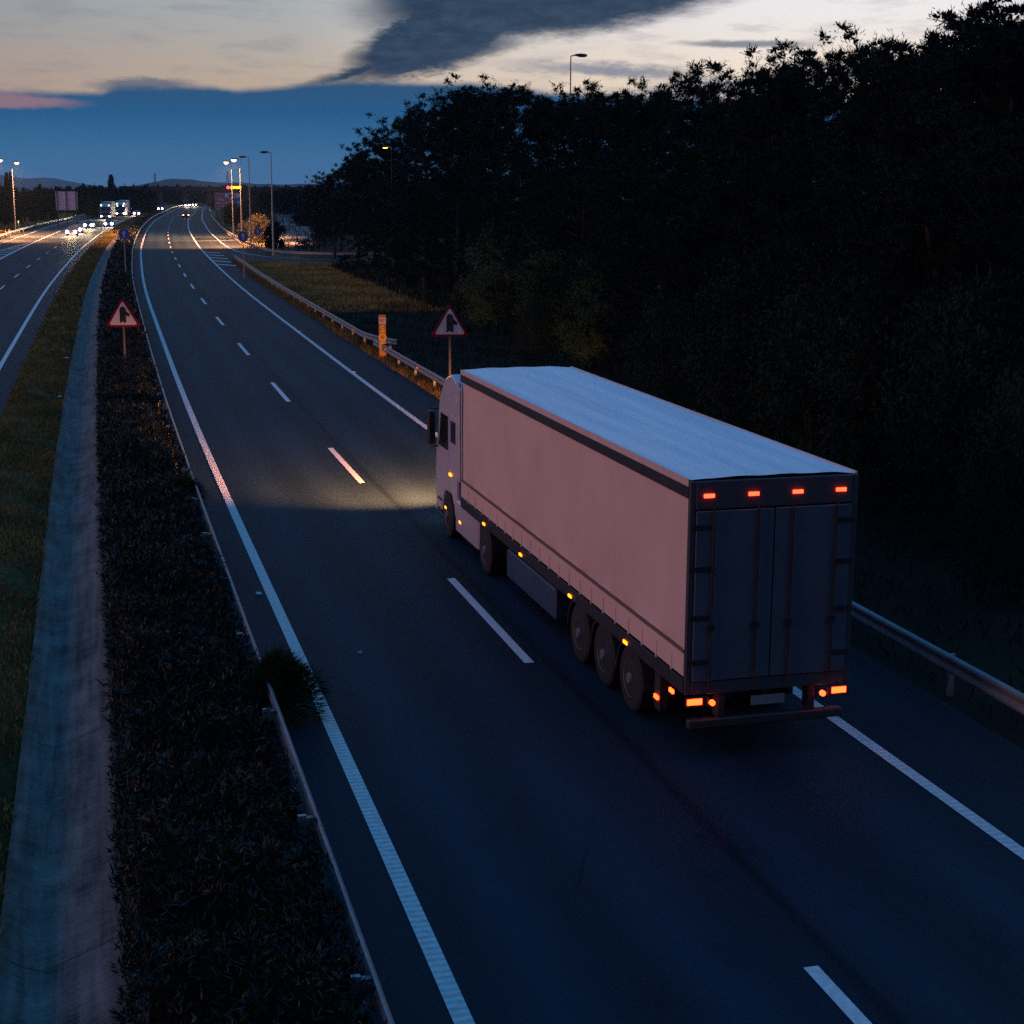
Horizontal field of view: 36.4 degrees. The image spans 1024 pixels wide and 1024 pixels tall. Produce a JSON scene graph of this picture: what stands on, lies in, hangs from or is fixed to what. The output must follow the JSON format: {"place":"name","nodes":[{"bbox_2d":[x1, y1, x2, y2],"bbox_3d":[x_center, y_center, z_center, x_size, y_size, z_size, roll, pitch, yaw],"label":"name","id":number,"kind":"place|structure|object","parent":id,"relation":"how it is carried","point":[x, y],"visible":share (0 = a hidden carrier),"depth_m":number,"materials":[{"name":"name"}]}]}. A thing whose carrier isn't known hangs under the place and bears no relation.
{"place":"outdoors","nodes":[
{"label":"outdoors","id":0,"kind":"place"},
{"bbox_2d":[0,175,118,187],"bbox_3d":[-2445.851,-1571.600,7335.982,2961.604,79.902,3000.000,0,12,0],"label":"hills","id":1,"kind":"structure","parent":0,"point":[34,182],"depth_m":6679.20,"materials":[{"name":"plant"}]},
{"bbox_2d":[275,214,302,225],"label":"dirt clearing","id":2,"kind":"structure","parent":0,"point":[279,220],"depth_m":376.94,"materials":[{"name":"soil"}]},
{"bbox_2d":[191,206,504,264],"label":"slip road","id":3,"kind":"structure","parent":0,"point":[206,240],"depth_m":222.74,"materials":[{"name":"grey asphalt"}]},
{"bbox_2d":[117,179,705,193],"bbox_3d":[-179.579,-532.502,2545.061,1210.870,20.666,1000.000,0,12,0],"label":"hills","id":4,"kind":"structure","parent":0,"point":[180,182],"depth_m":2455.87,"materials":[{"name":"plant"}]},
{"bbox_2d":[304,302,616,368],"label":"verge grass","id":5,"kind":"structure","parent":0,"point":[406,323],"depth_m":82.86,"materials":[{"name":"green plant"}]},
{"bbox_2d":[0,202,1023,916],"bbox_3d":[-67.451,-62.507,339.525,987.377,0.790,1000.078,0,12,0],"label":"terrain","id":6,"kind":"structure","parent":0,"point":[974,650],"depth_m":32.58,"materials":[{"name":"green plant"}]},
{"bbox_2d":[0,182,15,225],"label":"round tree","id":7,"kind":"object","parent":6,"relation":"on","point":[6,213],"visible":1,"depth_m":313.51,"materials":[{"name":"green plant"}]},
{"bbox_2d":[8,171,13,222],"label":"cypress tree","id":8,"kind":"object","parent":6,"relation":"on","point":[10,186],"visible":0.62,"depth_m":319.01,"materials":[{"name":"green plant"}]},
{"bbox_2d":[14,189,24,224],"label":"round tree","id":9,"kind":"object","parent":6,"relation":"on","point":[19,213],"visible":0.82,"depth_m":323.58,"materials":[{"name":"green plant"}]},
{"bbox_2d":[25,192,40,222],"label":"round tree","id":10,"kind":"object","parent":6,"relation":"on","point":[33,215],"visible":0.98,"depth_m":338.39,"materials":[{"name":"green plant"}]},
{"bbox_2d":[0,351,72,961],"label":"median grass","id":11,"kind":"structure","parent":6,"relation":"on","point":[63,381],"depth_m":40.77,"materials":[{"name":"green plant"}]},
{"bbox_2d":[36,184,49,222],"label":"round tree","id":12,"kind":"object","parent":6,"relation":"on","point":[44,210],"visible":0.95,"depth_m":342.85,"materials":[{"name":"green plant"}]},
{"bbox_2d":[0,211,85,236],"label":"roadside grass","id":13,"kind":"structure","parent":6,"relation":"on","point":[26,224],"depth_m":321.37,"materials":[{"name":"plant"}]},
{"bbox_2d":[47,187,57,220],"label":"tree","id":14,"kind":"object","parent":6,"relation":"on","point":[52,214],"visible":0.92,"depth_m":347.94,"materials":[{"name":"green plant"}]},
{"bbox_2d":[55,191,77,225],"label":"sign back","id":15,"kind":"object","parent":6,"relation":"on","point":[66,200],"visible":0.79,"depth_m":313.91,"materials":[{"name":"metal"}]},
{"bbox_2d":[0,221,149,1023],"bbox_3d":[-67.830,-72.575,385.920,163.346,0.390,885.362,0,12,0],"label":"drainage ditch","id":16,"kind":"object","parent":6,"relation":"on","point":[58,921],"visible":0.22,"depth_m":21.50,"materials":[{"name":"concrete"}]},
{"bbox_2d":[1,185,158,214],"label":"woods","id":17,"kind":"object","parent":6,"relation":"on","point":[143,201],"visible":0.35,"depth_m":445.36,"materials":[{"name":"green plant"}]},
{"bbox_2d":[76,186,89,216],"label":"round tree","id":18,"kind":"object","parent":6,"relation":"on","point":[83,194],"visible":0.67,"depth_m":411.38,"materials":[{"name":"green plant"}]},
{"bbox_2d":[28,216,140,353],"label":"median grass","id":19,"kind":"structure","parent":6,"relation":"on","point":[106,238],"depth_m":109.36,"materials":[{"name":"green plant"}]},
{"bbox_2d":[0,202,173,238],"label":"guardrail","id":20,"kind":"object","parent":6,"relation":"on","point":[27,227],"visible":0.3,"depth_m":298.73,"materials":[{"name":"metal"}]},
{"bbox_2d":[84,195,99,217],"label":"round tree","id":21,"kind":"object","parent":6,"relation":"on","point":[91,203],"visible":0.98,"depth_m":391.81,"materials":[{"name":"green plant"}]},
{"bbox_2d":[0,202,199,416],"bbox_3d":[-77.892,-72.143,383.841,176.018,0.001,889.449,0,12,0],"label":"carriageway","id":22,"kind":"structure","parent":6,"relation":"on","point":[22,292],"depth_m":141.57,"materials":[{"name":"grey asphalt"}]},
{"bbox_2d":[0,215,135,369],"bbox_3d":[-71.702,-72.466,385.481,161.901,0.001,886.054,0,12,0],"label":"edge line","id":23,"kind":"object","parent":22,"relation":"on","point":[6,355],"visible":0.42,"depth_m":97.25,"materials":[{"name":"paint"}]},
{"bbox_2d":[65,226,78,235],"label":"passenger car","id":24,"kind":"object","parent":22,"relation":"on","point":[72,230],"visible":1,"depth_m":253.91,"materials":[{"name":"grey paint"}]},
{"bbox_2d":[99,201,115,218],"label":"articulated truck","id":25,"kind":"object","parent":22,"relation":"on","point":[106,209],"visible":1,"depth_m":378.52,"materials":[{"name":"white"}]},
{"bbox_2d":[116,200,129,215],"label":"articulated truck","id":26,"kind":"object","parent":22,"relation":"on","point":[122,207],"visible":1,"depth_m":417.69,"materials":[{"name":"metal"}]},
{"bbox_2d":[107,298,139,364],"bbox_3d":[-16.174,-7.077,64.961,1.353,3.667,0.118,-1,12,-5],"label":"warning sign","id":27,"kind":"object","parent":6,"relation":"on","point":[123,316],"visible":0.96,"depth_m":64.71,"materials":[{"name":"white"}]},
{"bbox_2d":[118,228,128,270],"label":"arrow sign","id":28,"kind":"object","parent":6,"relation":"on","point":[123,233],"visible":0.99,"depth_m":134.97,"materials":[{"name":"metal"}]},
{"bbox_2d":[171,470,212,512],"bbox_3d":[-8.089,-0.566,38.860,1.278,1.249,1.304,0,12,0],"label":"broom shrub","id":29,"kind":"object","parent":6,"relation":"on","point":[185,483],"visible":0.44,"depth_m":38.80,"materials":[{"name":"green plant"}]},
{"bbox_2d":[61,183,342,203],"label":"woods","id":30,"kind":"object","parent":6,"relation":"on","point":[171,197],"visible":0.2,"depth_m":711.74,"materials":[{"name":"green plant"}]},
{"bbox_2d":[215,193,240,219],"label":"service sign","id":31,"kind":"object","parent":6,"relation":"on","point":[222,200],"visible":0.66,"depth_m":372.59,"materials":[{"name":"blue metal"}]},
{"bbox_2d":[223,161,234,237],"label":"street lamp","id":32,"kind":"object","parent":6,"relation":"on","point":[225,162],"visible":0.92,"depth_m":246.97,"materials":[{"name":"metal"}]},
{"bbox_2d":[223,203,246,225],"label":"round bush","id":33,"kind":"object","parent":6,"relation":"on","point":[228,214],"visible":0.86,"depth_m":323.19,"materials":[{"name":"green plant"}]},
{"bbox_2d":[224,185,247,205],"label":"message sign","id":34,"kind":"object","parent":6,"relation":"on","point":[235,187],"visible":0.81,"depth_m":460.24,"materials":[{"name":"black"}]},
{"bbox_2d":[231,158,242,243],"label":"street lamp","id":35,"kind":"object","parent":6,"relation":"on","point":[233,159],"visible":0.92,"depth_m":221.38,"materials":[{"name":"metal"}]},
{"bbox_2d":[93,211,386,1023],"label":"oleander hedge","id":36,"kind":"object","parent":6,"relation":"on","point":[231,918],"visible":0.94,"depth_m":19.85,"materials":[{"name":"green plant"}]},
{"bbox_2d":[238,231,247,278],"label":"arrow sign","id":37,"kind":"object","parent":6,"relation":"on","point":[243,236],"visible":0.98,"depth_m":137.71,"materials":[{"name":"metal"}]},
{"bbox_2d":[237,220,251,233],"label":"round bush","id":38,"kind":"object","parent":6,"relation":"on","point":[245,226],"visible":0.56,"depth_m":257.66,"materials":[{"name":"orange plant"}]},
{"bbox_2d":[239,156,251,248],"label":"street lamp","id":39,"kind":"object","parent":6,"relation":"on","point":[249,201],"visible":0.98,"depth_m":204.08,"materials":[{"name":"metal"}]},
{"bbox_2d":[120,186,378,205],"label":"road bridge","id":40,"kind":"structure","parent":6,"relation":"on","point":[184,190],"depth_m":626.82,"materials":[{"name":"concrete"}]},
{"bbox_2d":[238,189,270,207],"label":"tree","id":41,"kind":"object","parent":6,"relation":"on","point":[253,193],"visible":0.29,"depth_m":604.11,"materials":[{"name":"green plant"}]},
{"bbox_2d":[242,194,271,216],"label":"round bush","id":42,"kind":"object","parent":6,"relation":"on","point":[259,204],"visible":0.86,"depth_m":411.13,"materials":[{"name":"green plant"}]},
{"bbox_2d":[247,212,269,242],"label":"round bush","id":43,"kind":"object","parent":6,"relation":"on","point":[259,222],"visible":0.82,"depth_m":227.82,"materials":[{"name":"green plant"}]},
{"bbox_2d":[130,203,394,1023],"bbox_3d":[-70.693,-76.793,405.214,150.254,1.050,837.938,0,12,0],"label":"guardrail","id":44,"kind":"object","parent":6,"relation":"on","point":[383,1012],"visible":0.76,"depth_m":19.35,"materials":[{"name":"metal"}]},
{"bbox_2d":[260,151,274,255],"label":"street lamp","id":45,"kind":"object","parent":6,"relation":"on","point":[273,253],"visible":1,"depth_m":182.47,"materials":[{"name":"metal"}]},
{"bbox_2d":[262,219,286,249],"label":"round bush","id":46,"kind":"object","parent":6,"relation":"on","point":[278,240],"visible":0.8,"depth_m":201.64,"materials":[{"name":"green plant"}]},
{"bbox_2d":[269,188,303,213],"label":"round bush","id":47,"kind":"object","parent":6,"relation":"on","point":[282,204],"visible":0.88,"depth_m":459.01,"materials":[{"name":"green plant"}]},
{"bbox_2d":[242,643,337,729],"bbox_3d":[-3.450,2.580,23.737,1.616,1.304,1.638,0,12,0],"label":"broom shrub","id":48,"kind":"object","parent":6,"relation":"on","point":[285,670],"visible":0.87,"depth_m":23.64,"materials":[{"name":"green plant"}]},
{"bbox_2d":[281,226,312,245],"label":"dirt clearing","id":49,"kind":"structure","parent":6,"relation":"on","point":[294,236],"depth_m":261.77,"materials":[{"name":"soil"}]},
{"bbox_2d":[209,206,384,258],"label":"guardrail","id":50,"kind":"object","parent":6,"relation":"on","point":[230,234],"visible":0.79,"depth_m":181.52,"materials":[{"name":"metal"}]},
{"bbox_2d":[290,208,318,225],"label":"round bush","id":51,"kind":"object","parent":6,"relation":"on","point":[303,215],"visible":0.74,"depth_m":322.96,"materials":[{"name":"green plant"}]},
{"bbox_2d":[295,238,315,247],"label":"round bush","id":52,"kind":"object","parent":6,"relation":"on","point":[303,243],"visible":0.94,"depth_m":206.76,"materials":[{"name":"plant"}]},
{"bbox_2d":[295,181,329,211],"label":"round bush","id":53,"kind":"object","parent":6,"relation":"on","point":[305,194],"visible":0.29,"depth_m":370.15,"materials":[{"name":"green plant"}]},
{"bbox_2d":[234,255,396,347],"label":"guardrail","id":54,"kind":"object","parent":6,"relation":"on","point":[368,336],"visible":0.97,"depth_m":94.31,"materials":[{"name":"metal"}]},
{"bbox_2d":[308,226,328,251],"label":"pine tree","id":55,"kind":"object","parent":6,"relation":"on","point":[318,242],"visible":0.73,"depth_m":191.42,"materials":[{"name":"green plant"}]},
{"bbox_2d":[301,183,339,249],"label":"pine tree","id":56,"kind":"object","parent":6,"relation":"on","point":[314,213],"visible":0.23,"depth_m":201.12,"materials":[{"name":"green plant"}]},
{"bbox_2d":[305,169,364,258],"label":"pine tree","id":57,"kind":"object","parent":6,"relation":"on","point":[326,184],"visible":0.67,"depth_m":174.94,"materials":[{"name":"green plant"}]},
{"bbox_2d":[231,259,442,398],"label":"guardrail weeds","id":58,"kind":"object","parent":6,"relation":"on","point":[423,383],"visible":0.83,"depth_m":83.98,"materials":[{"name":"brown plant"}]},
{"bbox_2d":[311,158,364,251],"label":"pine tree","id":59,"kind":"object","parent":6,"relation":"on","point":[341,239],"visible":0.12,"depth_m":183.98,"materials":[{"name":"green plant"}]},
{"bbox_2d":[333,253,363,269],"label":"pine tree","id":60,"kind":"object","parent":6,"relation":"on","point":[344,256],"visible":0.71,"depth_m":150.04,"materials":[{"name":"green plant"}]},
{"bbox_2d":[325,142,386,265],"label":"pine tree","id":61,"kind":"object","parent":6,"relation":"on","point":[356,159],"visible":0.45,"depth_m":155.53,"materials":[{"name":"green plant"}]},
{"bbox_2d":[237,259,480,312],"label":"verge grass","id":62,"kind":"structure","parent":6,"relation":"on","point":[274,267],"depth_m":123.76,"materials":[{"name":"green plant"}]},
{"bbox_2d":[338,153,387,254],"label":"pine tree","id":63,"kind":"object","parent":6,"relation":"on","point":[355,239],"visible":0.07,"depth_m":158.40,"materials":[{"name":"green plant"}]},
{"bbox_2d":[214,208,512,255],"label":"roadside grass","id":64,"kind":"structure","parent":6,"relation":"on","point":[305,231],"depth_m":258.36,"materials":[{"name":"green plant"}]},
{"bbox_2d":[379,315,385,359],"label":"sos post","id":65,"kind":"object","parent":6,"relation":"on","point":[382,329],"visible":0.99,"depth_m":73.77,"materials":[{"name":"orange"}]},
{"bbox_2d":[336,127,429,267],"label":"pine tree","id":66,"kind":"object","parent":6,"relation":"on","point":[381,152],"visible":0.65,"depth_m":133.88,"materials":[{"name":"green plant"}]},
{"bbox_2d":[340,112,464,269],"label":"pine tree","id":67,"kind":"object","parent":6,"relation":"on","point":[384,128],"visible":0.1,"depth_m":147.45,"materials":[{"name":"green plant"}]},
{"bbox_2d":[376,99,454,270],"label":"pine tree","id":68,"kind":"object","parent":6,"relation":"on","point":[411,118],"visible":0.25,"depth_m":146.53,"materials":[{"name":"green plant"}]},
{"bbox_2d":[432,305,467,375],"bbox_3d":[-2.336,-5.817,58.570,1.343,3.933,0.118,-1,12,-6],"label":"warning sign","id":69,"kind":"object","parent":6,"relation":"on","point":[449,325],"visible":0.96,"depth_m":58.29,"materials":[{"name":"white"}]},
{"bbox_2d":[403,84,538,287],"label":"pine tree","id":70,"kind":"object","parent":6,"relation":"on","point":[429,130],"visible":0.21,"depth_m":118.76,"materials":[{"name":"green plant"}]},
{"bbox_2d":[399,85,544,285],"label":"pine tree","id":71,"kind":"object","parent":6,"relation":"on","point":[456,122],"visible":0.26,"depth_m":118.82,"materials":[{"name":"green plant"}]},
{"bbox_2d":[415,72,554,285],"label":"pine tree","id":72,"kind":"object","parent":6,"relation":"on","point":[441,147],"visible":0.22,"depth_m":117.58,"materials":[{"name":"green plant"}]},
{"bbox_2d":[449,217,546,331],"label":"round bush","id":73,"kind":"object","parent":6,"relation":"on","point":[478,298],"visible":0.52,"depth_m":88.52,"materials":[{"name":"green plant"}]},
{"bbox_2d":[427,71,620,303],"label":"pine tree","id":74,"kind":"object","parent":6,"relation":"on","point":[492,104],"visible":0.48,"depth_m":97.19,"materials":[{"name":"green plant"}]},
{"bbox_2d":[449,153,600,337],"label":"pine tree","id":75,"kind":"object","parent":6,"relation":"on","point":[515,230],"visible":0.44,"depth_m":86.38,"materials":[{"name":"green plant"}]},
{"bbox_2d":[480,91,612,291],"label":"pine tree","id":76,"kind":"object","parent":6,"relation":"on","point":[552,142],"visible":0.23,"depth_m":97.37,"materials":[{"name":"green plant"}]},
{"bbox_2d":[509,244,585,346],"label":"round bush","id":77,"kind":"object","parent":6,"relation":"on","point":[543,265],"visible":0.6,"depth_m":79.42,"materials":[{"name":"green plant"}]},
{"bbox_2d":[501,146,671,339],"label":"pine tree","id":78,"kind":"object","parent":6,"relation":"on","point":[578,191],"visible":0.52,"depth_m":78.47,"materials":[{"name":"green plant"}]},
{"bbox_2d":[510,78,674,292],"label":"pine tree","id":79,"kind":"object","parent":6,"relation":"on","point":[591,88],"visible":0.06,"depth_m":98.13,"materials":[{"name":"green plant"}]},
{"bbox_2d":[549,246,642,371],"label":"round bush","id":80,"kind":"object","parent":6,"relation":"on","point":[585,354],"visible":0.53,"depth_m":70.09,"materials":[{"name":"green plant"}]},
{"bbox_2d":[565,75,702,292],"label":"pine tree","id":81,"kind":"object","parent":6,"relation":"on","point":[648,122],"visible":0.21,"depth_m":83.09,"materials":[{"name":"green plant"}]},
{"bbox_2d":[586,62,738,292],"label":"pine tree","id":82,"kind":"object","parent":6,"relation":"on","point":[640,85],"visible":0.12,"depth_m":84.20,"materials":[{"name":"green plant"}]},
{"bbox_2d":[329,260,1007,512],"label":"undergrowth","id":83,"kind":"object","parent":6,"relation":"on","point":[358,273],"visible":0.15,"depth_m":102.72,"materials":[{"name":"green plant"}]},
{"bbox_2d":[373,339,1023,714],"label":"guardrail","id":84,"kind":"object","parent":6,"relation":"on","point":[952,665],"visible":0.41,"depth_m":25.40,"materials":[{"name":"metal"}]},
{"bbox_2d":[643,87,831,337],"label":"pine tree","id":85,"kind":"object","parent":6,"relation":"on","point":[728,100],"visible":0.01,"depth_m":74.06,"materials":[{"name":"green plant"}]},
{"bbox_2d":[661,36,846,314],"bbox_3d":[10.452,-12.076,64.014,9.036,13.903,9.751,-5,13,-25],"label":"pine tree","id":86,"kind":"object","parent":6,"relation":"on","point":[770,97],"visible":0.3,"depth_m":61.73,"materials":[{"name":"green plant"}]},
{"bbox_2d":[638,37,892,326],"bbox_3d":[12.252,-12.525,64.628,13.276,14.542,13.313,0,12,-2],"label":"pine tree","id":87,"kind":"object","parent":6,"relation":"on","point":[720,127],"visible":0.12,"depth_m":63.52,"materials":[{"name":"green plant"}]},
{"bbox_2d":[730,80,860,376],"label":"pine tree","id":88,"kind":"object","parent":6,"relation":"on","point":[784,130],"visible":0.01,"depth_m":67.42,"materials":[{"name":"green plant"}]},
{"bbox_2d":[736,40,945,238],"bbox_3d":[13.495,-10.927,59.447,9.908,13.572,6.616,6,13,26],"label":"pine tree","id":89,"kind":"object","parent":6,"relation":"on","point":[817,109],"visible":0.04,"depth_m":57.26,"materials":[{"name":"green plant"}]},
{"bbox_2d":[757,51,943,394],"bbox_3d":[13.322,-9.869,56.038,8.205,12.851,7.951,-9,15,-36],"label":"pine tree","id":90,"kind":"object","parent":6,"relation":"on","point":[863,98],"visible":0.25,"depth_m":54.74,"materials":[{"name":"green plant"}]},
{"bbox_2d":[768,7,1023,419],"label":"pine tree","id":91,"kind":"object","parent":6,"relation":"on","point":[918,85],"visible":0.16,"depth_m":49.97,"materials":[{"name":"green plant"}]},
{"bbox_2d":[778,20,1013,244],"bbox_3d":[15.226,-11.718,60.439,10.662,14.705,9.880,4,12,17],"label":"pine tree","id":92,"kind":"object","parent":6,"relation":"on","point":[827,91],"visible":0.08,"depth_m":60.53,"materials":[{"name":"green plant"}]},
{"bbox_2d":[804,1,1021,240],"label":"pine tree","id":93,"kind":"object","parent":6,"relation":"on","point":[817,118],"visible":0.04,"depth_m":53.05,"materials":[{"name":"green plant"}]},
{"bbox_2d":[825,26,1019,303],"bbox_3d":[15.447,-9.800,53.639,9.684,13.788,9.167,3,12,15],"label":"pine tree","id":94,"kind":"object","parent":6,"relation":"on","point":[890,91],"visible":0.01,"depth_m":53.82,"materials":[{"name":"green plant"}]},
{"bbox_2d":[859,1,1023,403],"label":"pine tree","id":95,"kind":"object","parent":6,"relation":"on","point":[1000,54],"visible":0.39,"depth_m":44.66,"materials":[{"name":"green plant"}]},
{"bbox_2d":[908,3,1023,311],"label":"pine tree","id":96,"kind":"object","parent":6,"relation":"on","point":[998,106],"visible":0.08,"depth_m":46.56,"materials":[{"name":"green plant"}]},
{"bbox_2d":[951,0,1023,302],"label":"pine tree","id":97,"kind":"object","parent":6,"relation":"on","point":[969,13],"visible":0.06,"depth_m":48.06,"materials":[{"name":"green plant"}]},
{"bbox_2d":[0,0,1023,186],"label":"sky","id":98,"kind":"structure","parent":0,"point":[132,91],"materials":[{"name":"blue"}]},
{"bbox_2d":[132,203,1023,1023],"bbox_3d":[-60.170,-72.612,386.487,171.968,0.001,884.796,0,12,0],"label":"road","id":99,"kind":"structure","parent":0,"point":[574,839],"depth_m":21.60,"materials":[{"name":"grey asphalt"}]},
{"bbox_2d":[140,204,474,1023],"bbox_3d":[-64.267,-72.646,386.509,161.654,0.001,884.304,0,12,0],"label":"edge line","id":100,"kind":"object","parent":99,"relation":"on","point":[454,1000],"visible":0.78,"depth_m":20.86,"materials":[{"name":"paint"}]},
{"bbox_2d":[168,217,871,1023],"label":"lane dashes","id":101,"kind":"object","parent":99,"relation":"on","point":[838,997],"visible":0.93,"depth_m":27.44,"materials":[{"name":"paint"}]},
{"bbox_2d":[187,214,1023,859],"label":"edge line","id":102,"kind":"object","parent":99,"relation":"on","point":[941,794],"visible":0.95,"depth_m":22.33,"materials":[{"name":"paint"}]},
{"bbox_2d":[427,366,858,729],"bbox_3d":[1.511,-0.137,29.935,2.960,4.130,16.652,-3,12,-15],"label":"articulated truck","id":103,"kind":"object","parent":99,"relation":"on","point":[700,554],"visible":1,"depth_m":23.68,"materials":[{"name":"white"}]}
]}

